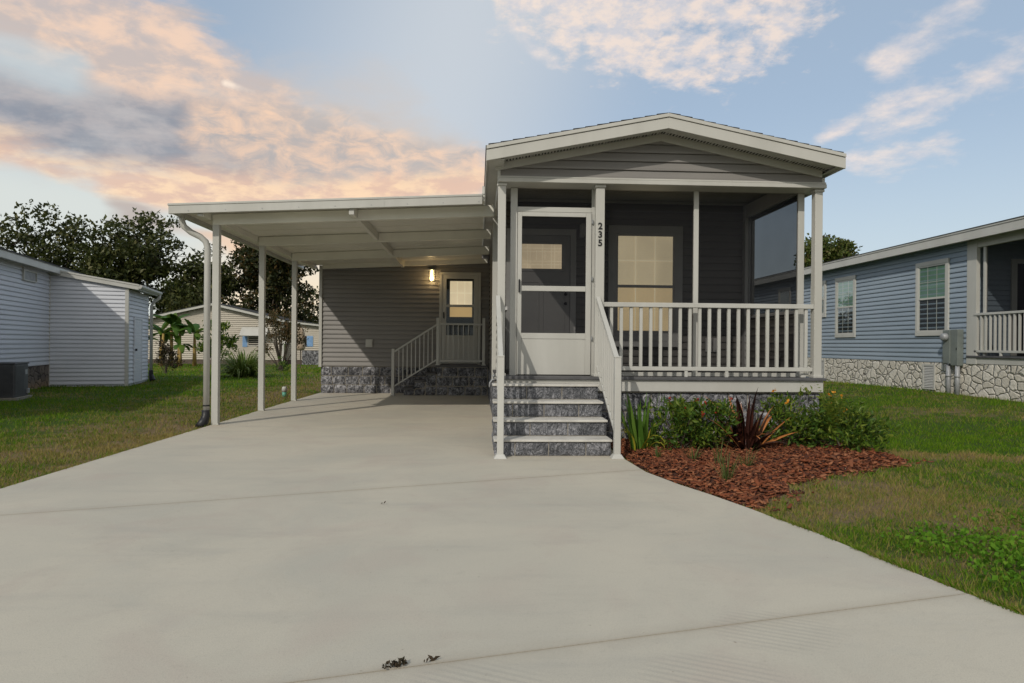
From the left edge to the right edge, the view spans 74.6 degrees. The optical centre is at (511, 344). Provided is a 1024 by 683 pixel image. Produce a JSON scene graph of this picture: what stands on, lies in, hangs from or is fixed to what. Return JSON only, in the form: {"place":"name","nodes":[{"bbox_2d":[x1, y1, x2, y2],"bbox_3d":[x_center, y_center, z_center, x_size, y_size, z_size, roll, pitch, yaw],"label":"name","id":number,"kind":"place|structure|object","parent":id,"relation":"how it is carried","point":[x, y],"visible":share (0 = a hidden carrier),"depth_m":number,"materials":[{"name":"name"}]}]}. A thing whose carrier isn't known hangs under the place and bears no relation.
{"place":"outdoors","nodes":[
{"label":"outdoors","id":0,"kind":"place"},
{"bbox_2d":[0,393,1023,682],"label":"driveway","id":1,"kind":"structure","parent":0,"point":[340,537],"depth_m":3.44,"materials":[{"name":"concrete"}]},
{"bbox_2d":[167,194,493,427],"bbox_3d":[-2.685,-0.457,12.768,4.505,3.376,6.822,0,0,-3],"label":"carport","id":2,"kind":"object","parent":1,"relation":"on","point":[360,232],"visible":1,"depth_m":10.93,"materials":[{"name":"metal"}]},
{"bbox_2d":[382,656,406,668],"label":"seed clump","id":3,"kind":"object","parent":1,"relation":"on","point":[400,661],"visible":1,"depth_m":2.46,"materials":[{"name":"brown plant"}]},
{"bbox_2d":[428,655,439,660],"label":"dry leaf","id":4,"kind":"object","parent":1,"relation":"on","point":[432,658],"visible":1,"depth_m":2.51,"materials":[{"name":"brown plant"}]},
{"bbox_2d":[390,318,487,395],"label":"side steps","id":5,"kind":"structure","parent":1,"relation":"on","point":[455,380],"depth_m":15.46,"materials":[{"name":"paint"}]},
{"bbox_2d":[491,295,623,458],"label":"entry steps","id":6,"kind":"structure","parent":1,"relation":"on","point":[548,419],"depth_m":7.44,"materials":[{"name":"white aluminium"},{"name":"grey stone"},{"name":"concrete"}]},
{"bbox_2d":[0,343,1023,614],"bbox_3d":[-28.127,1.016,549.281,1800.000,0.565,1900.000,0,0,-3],"label":"lawn","id":7,"kind":"structure","parent":0,"point":[782,497],"depth_m":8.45,"materials":[{"name":"plant"}]},
{"bbox_2d":[0,362,32,400],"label":"air conditioner","id":8,"kind":"object","parent":7,"relation":"on","point":[13,380],"visible":1,"depth_m":13.57,"materials":[{"name":"paint"}]},
{"bbox_2d":[0,199,96,270],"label":"broadleaf tree","id":9,"kind":"object","parent":7,"relation":"on","point":[41,249],"visible":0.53,"depth_m":47.52,"materials":[{"name":"green plant"}]},
{"bbox_2d":[0,247,162,388],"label":"white house","id":10,"kind":"structure","parent":7,"relation":"on","point":[61,326],"depth_m":17.96,"materials":[{"name":"plastic"}]},
{"bbox_2d":[133,317,142,382],"bbox_3d":[-10.805,0.144,19.451,0.070,1.860,0.990,0,0,-18],"label":"storage door","id":11,"kind":"structure","parent":10,"relation":"in","point":[138,322],"depth_m":19.38,"materials":[{"name":"plastic"}]},
{"bbox_2d":[62,207,203,308],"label":"broadleaf tree","id":12,"kind":"object","parent":7,"relation":"on","point":[129,261],"visible":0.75,"depth_m":48.77,"materials":[{"name":"green plant"}]},
{"bbox_2d":[148,322,169,356],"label":"banana plant","id":13,"kind":"object","parent":7,"relation":"on","point":[164,326],"visible":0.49,"depth_m":41.40,"materials":[{"name":"green plant"}]},
{"bbox_2d":[153,324,173,366],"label":"banana plant","id":14,"kind":"object","parent":7,"relation":"on","point":[163,335],"visible":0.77,"depth_m":40.46,"materials":[{"name":"green plant"}]},
{"bbox_2d":[154,339,184,373],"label":"twiggy bush","id":15,"kind":"object","parent":7,"relation":"on","point":[166,350],"visible":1,"depth_m":25.87,"materials":[{"name":"brown plant"}]},
{"bbox_2d":[153,313,189,365],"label":"banana plant","id":16,"kind":"object","parent":7,"relation":"on","point":[171,319],"visible":0.74,"depth_m":40.53,"materials":[{"name":"green plant"}]},
{"bbox_2d":[161,316,191,356],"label":"banana plant","id":17,"kind":"object","parent":7,"relation":"on","point":[188,328],"visible":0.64,"depth_m":40.79,"materials":[{"name":"green plant"}]},
{"bbox_2d":[171,332,192,366],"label":"banana plant","id":18,"kind":"object","parent":7,"relation":"on","point":[177,340],"visible":0.97,"depth_m":40.57,"materials":[{"name":"green plant"}]},
{"bbox_2d":[148,276,230,315],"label":"broadleaf tree","id":19,"kind":"object","parent":7,"relation":"on","point":[157,307],"visible":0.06,"depth_m":55.55,"materials":[{"name":"green plant"}]},
{"bbox_2d":[176,319,211,365],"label":"banana plant","id":20,"kind":"object","parent":7,"relation":"on","point":[196,330],"visible":0.81,"depth_m":41.16,"materials":[{"name":"green plant"}]},
{"bbox_2d":[156,249,247,312],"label":"broadleaf tree","id":21,"kind":"object","parent":7,"relation":"on","point":[188,294],"visible":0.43,"depth_m":50.29,"materials":[{"name":"green plant"}]},
{"bbox_2d":[194,320,239,362],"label":"broadleaf bush","id":22,"kind":"object","parent":7,"relation":"on","point":[231,341],"visible":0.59,"depth_m":38.46,"materials":[{"name":"green plant"}]},
{"bbox_2d":[147,302,318,364],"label":"cream house","id":23,"kind":"structure","parent":7,"relation":"on","point":[244,323],"depth_m":46.07,"materials":[{"name":"plastic"}]},
{"bbox_2d":[247,336,257,345],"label":"window","id":24,"kind":"structure","parent":23,"relation":"in","point":[248,336],"depth_m":46.13,"materials":[{"name":"white plastic"}]},
{"bbox_2d":[210,347,276,376],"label":"strap leaf clump","id":25,"kind":"object","parent":7,"relation":"on","point":[242,366],"visible":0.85,"depth_m":23.43,"materials":[{"name":"green plant"}]},
{"bbox_2d":[202,240,318,326],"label":"broadleaf tree","id":26,"kind":"object","parent":7,"relation":"on","point":[278,280],"visible":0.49,"depth_m":51.42,"materials":[{"name":"green plant"}]},
{"bbox_2d":[252,308,308,370],"bbox_3d":[-10.597,-0.229,30.591,2.568,2.955,1.832,0,0,-3],"label":"crape myrtle","id":27,"kind":"object","parent":7,"relation":"on","point":[285,336],"visible":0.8,"depth_m":30.52,"materials":[{"name":"green plant"}]},
{"bbox_2d":[272,356,289,371],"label":"bush","id":28,"kind":"object","parent":7,"relation":"on","point":[282,363],"visible":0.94,"depth_m":28.56,"materials":[{"name":"green plant"}]},
{"bbox_2d":[282,387,286,396],"bbox_3d":[-5.118,1.067,15.109,0.112,0.250,0.109,0,0,-3],"label":"cleanout pipe","id":29,"kind":"object","parent":7,"relation":"on","point":[284,390],"visible":0.91,"depth_m":15.07,"materials":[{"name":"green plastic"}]},
{"bbox_2d":[297,326,304,367],"bbox_3d":[-11.902,0.150,37.841,0.540,2.370,0.514,0,0,-3],"label":"patio umbrella","id":30,"kind":"object","parent":7,"relation":"on","point":[301,347],"visible":0.57,"depth_m":37.69,"materials":[{"name":"beige fabric"}]},
{"bbox_2d":[297,286,318,323],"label":"broadleaf tree","id":31,"kind":"object","parent":7,"relation":"on","point":[314,317],"visible":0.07,"depth_m":60.92,"materials":[{"name":"green plant"}]},
{"bbox_2d":[318,112,845,439],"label":"manufactured house","id":32,"kind":"structure","parent":7,"relation":"on","point":[689,271],"depth_m":8.50,"materials":[{"name":"plastic"}]},
{"bbox_2d":[428,269,434,280],"bbox_3d":[-1.913,-1.646,16.023,0.150,0.330,0.162,0,0,-3],"label":"wall lamp","id":33,"kind":"object","parent":32,"relation":"attached to","point":[431,274],"visible":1,"depth_m":16.07,"materials":[{"name":"glass"}]},
{"bbox_2d":[442,275,477,363],"bbox_3d":[-1.247,-0.606,16.105,0.857,2.122,0.066,0,0,-3],"label":"storm door","id":34,"kind":"structure","parent":32,"relation":"in","point":[460,305],"depth_m":16.12,"materials":[{"name":"white plastic"}]},
{"bbox_2d":[516,235,517,368],"bbox_3d":[0.447,-0.659,10.402,0.895,2.065,0.030,0,0,-3],"label":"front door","id":35,"kind":"structure","parent":32,"relation":"in","point":[517,235],"depth_m":10.37,"materials":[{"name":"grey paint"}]},
{"bbox_2d":[517,212,592,374],"bbox_3d":[0.543,-0.644,8.457,0.953,2.043,0.067,0,0,-3],"label":"screen door","id":36,"kind":"structure","parent":32,"relation":"in","point":[554,278],"depth_m":8.47,"materials":[{"name":"white metal"}]},
{"bbox_2d":[598,223,601,245],"bbox_3d":[1.087,-1.359,8.276,0.053,0.289,0.006,0,0,-3],"label":"house number","id":37,"kind":"object","parent":32,"relation":"attached to","point":[600,234],"visible":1,"depth_m":8.27,"materials":[{"name":"black metal"}]},
{"bbox_2d":[611,437,933,511],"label":"bark mulch","id":38,"kind":"object","parent":7,"relation":"on","point":[793,450],"visible":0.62,"depth_m":6.48,"materials":[{"name":"brown wood"}]},
{"bbox_2d":[621,392,673,450],"bbox_3d":[1.386,0.829,7.366,0.698,0.651,0.571,0,0,24],"label":"sword leaf plant","id":39,"kind":"object","parent":38,"relation":"on","point":[638,426],"visible":0.91,"depth_m":7.36,"materials":[{"name":"green plant"}]},
{"bbox_2d":[652,445,664,456],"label":"grass tuft","id":40,"kind":"object","parent":38,"relation":"on","point":[657,453],"visible":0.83,"depth_m":6.85,"materials":[{"name":"green plant"}]},
{"bbox_2d":[648,395,698,438],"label":"sprig plant","id":41,"kind":"object","parent":38,"relation":"on","point":[668,419],"visible":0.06,"depth_m":7.97,"materials":[{"name":"green plant"}]},
{"bbox_2d":[637,395,723,449],"bbox_3d":[1.861,0.883,7.409,0.851,0.685,0.778,0,0,-41],"label":"leafy shrub","id":42,"kind":"object","parent":38,"relation":"on","point":[677,409],"visible":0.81,"depth_m":7.27,"materials":[{"name":"green plant"}]},
{"bbox_2d":[683,445,703,460],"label":"grass tuft","id":43,"kind":"object","parent":38,"relation":"on","point":[695,455],"visible":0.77,"depth_m":6.64,"materials":[{"name":"green plant"}]},
{"bbox_2d":[671,397,743,446],"bbox_3d":[2.172,0.868,7.377,0.803,0.630,0.816,0,0,-25],"label":"leafy shrub","id":44,"kind":"object","parent":38,"relation":"on","point":[721,411],"visible":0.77,"depth_m":7.29,"materials":[{"name":"green plant"}]},
{"bbox_2d":[706,434,734,462],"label":"grass tuft","id":45,"kind":"object","parent":38,"relation":"on","point":[719,457],"visible":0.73,"depth_m":6.44,"materials":[{"name":"green plant"}]},
{"bbox_2d":[709,450,738,480],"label":"grass tuft","id":46,"kind":"object","parent":38,"relation":"on","point":[727,475],"visible":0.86,"depth_m":5.69,"materials":[{"name":"green plant"}]},
{"bbox_2d":[733,447,761,465],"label":"grass tuft","id":47,"kind":"object","parent":38,"relation":"on","point":[750,462],"visible":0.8,"depth_m":6.28,"materials":[{"name":"green plant"}]},
{"bbox_2d":[705,389,795,451],"bbox_3d":[2.541,0.818,7.382,1.073,0.746,1.174,0,0,31],"label":"bronze spiky plant","id":48,"kind":"object","parent":38,"relation":"on","point":[748,436],"visible":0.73,"depth_m":7.34,"materials":[{"name":"red plant"}]},
{"bbox_2d":[753,389,823,446],"bbox_3d":[3.162,0.849,7.609,0.925,0.700,0.787,0,0,-12],"label":"leafy shrub","id":49,"kind":"object","parent":38,"relation":"on","point":[784,416],"visible":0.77,"depth_m":7.54,"materials":[{"name":"green plant"}]},
{"bbox_2d":[769,386,811,439],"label":"sprig plant","id":50,"kind":"object","parent":38,"relation":"on","point":[799,394],"visible":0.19,"depth_m":8.08,"materials":[{"name":"green plant"}]},
{"bbox_2d":[795,377,859,432],"bbox_3d":[3.577,0.669,7.568,0.984,0.652,0.814,0,0,-30],"label":"leafy shrub","id":51,"kind":"object","parent":38,"relation":"on","point":[830,413],"visible":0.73,"depth_m":7.47,"materials":[{"name":"green plant"}]},
{"bbox_2d":[789,391,901,452],"bbox_3d":[3.728,0.884,7.582,1.225,0.731,1.115,0,0,-3],"label":"leafy shrub","id":52,"kind":"object","parent":38,"relation":"on","point":[863,425],"visible":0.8,"depth_m":7.43,"materials":[{"name":"green plant"}]},
{"bbox_2d":[804,233,862,266],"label":"broadleaf tree","id":53,"kind":"object","parent":7,"relation":"on","point":[842,248],"visible":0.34,"depth_m":44.51,"materials":[{"name":"green plant"}]},
{"bbox_2d":[803,215,1023,401],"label":"blue house","id":54,"kind":"structure","parent":7,"relation":"on","point":[890,314],"depth_m":15.28,"materials":[{"name":"plastic"}]},
{"bbox_2d":[810,280,826,317],"bbox_3d":[9.254,-1.360,20.304,0.040,1.085,0.890,0,0,-3],"label":"window","id":55,"kind":"structure","parent":54,"relation":"in","point":[824,290],"depth_m":19.91,"materials":[{"name":"white plastic"}]},
{"bbox_2d":[835,275,855,337],"bbox_3d":[9.328,-1.053,18.811,0.040,1.698,1.020,0,0,-3],"label":"window","id":56,"kind":"structure","parent":54,"relation":"in","point":[848,279],"depth_m":18.81,"materials":[{"name":"white glass"}]},
{"bbox_2d":[915,258,949,335],"bbox_3d":[9.511,-1.051,15.226,0.040,1.698,1.100,0,0,-3],"label":"window","id":57,"kind":"structure","parent":54,"relation":"in","point":[930,265],"depth_m":15.22,"materials":[{"name":"white plastic"}]},
{"bbox_2d":[940,329,963,394],"bbox_3d":[9.416,0.419,14.435,0.260,1.490,0.430,0,0,-3],"label":"electric meter","id":58,"kind":"object","parent":54,"relation":"attached to","point":[952,339],"visible":0.94,"depth_m":14.34,"materials":[{"name":"grey paint"}]},
{"bbox_2d":[848,505,1023,590],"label":"weed patch","id":59,"kind":"object","parent":7,"relation":"on","point":[1017,554],"visible":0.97,"depth_m":4.04,"materials":[{"name":"green plant"}]},
{"bbox_2d":[0,0,1023,342],"label":"sky","id":60,"kind":"structure","parent":0,"point":[108,107],"materials":[{"name":"blue"}]}
]}

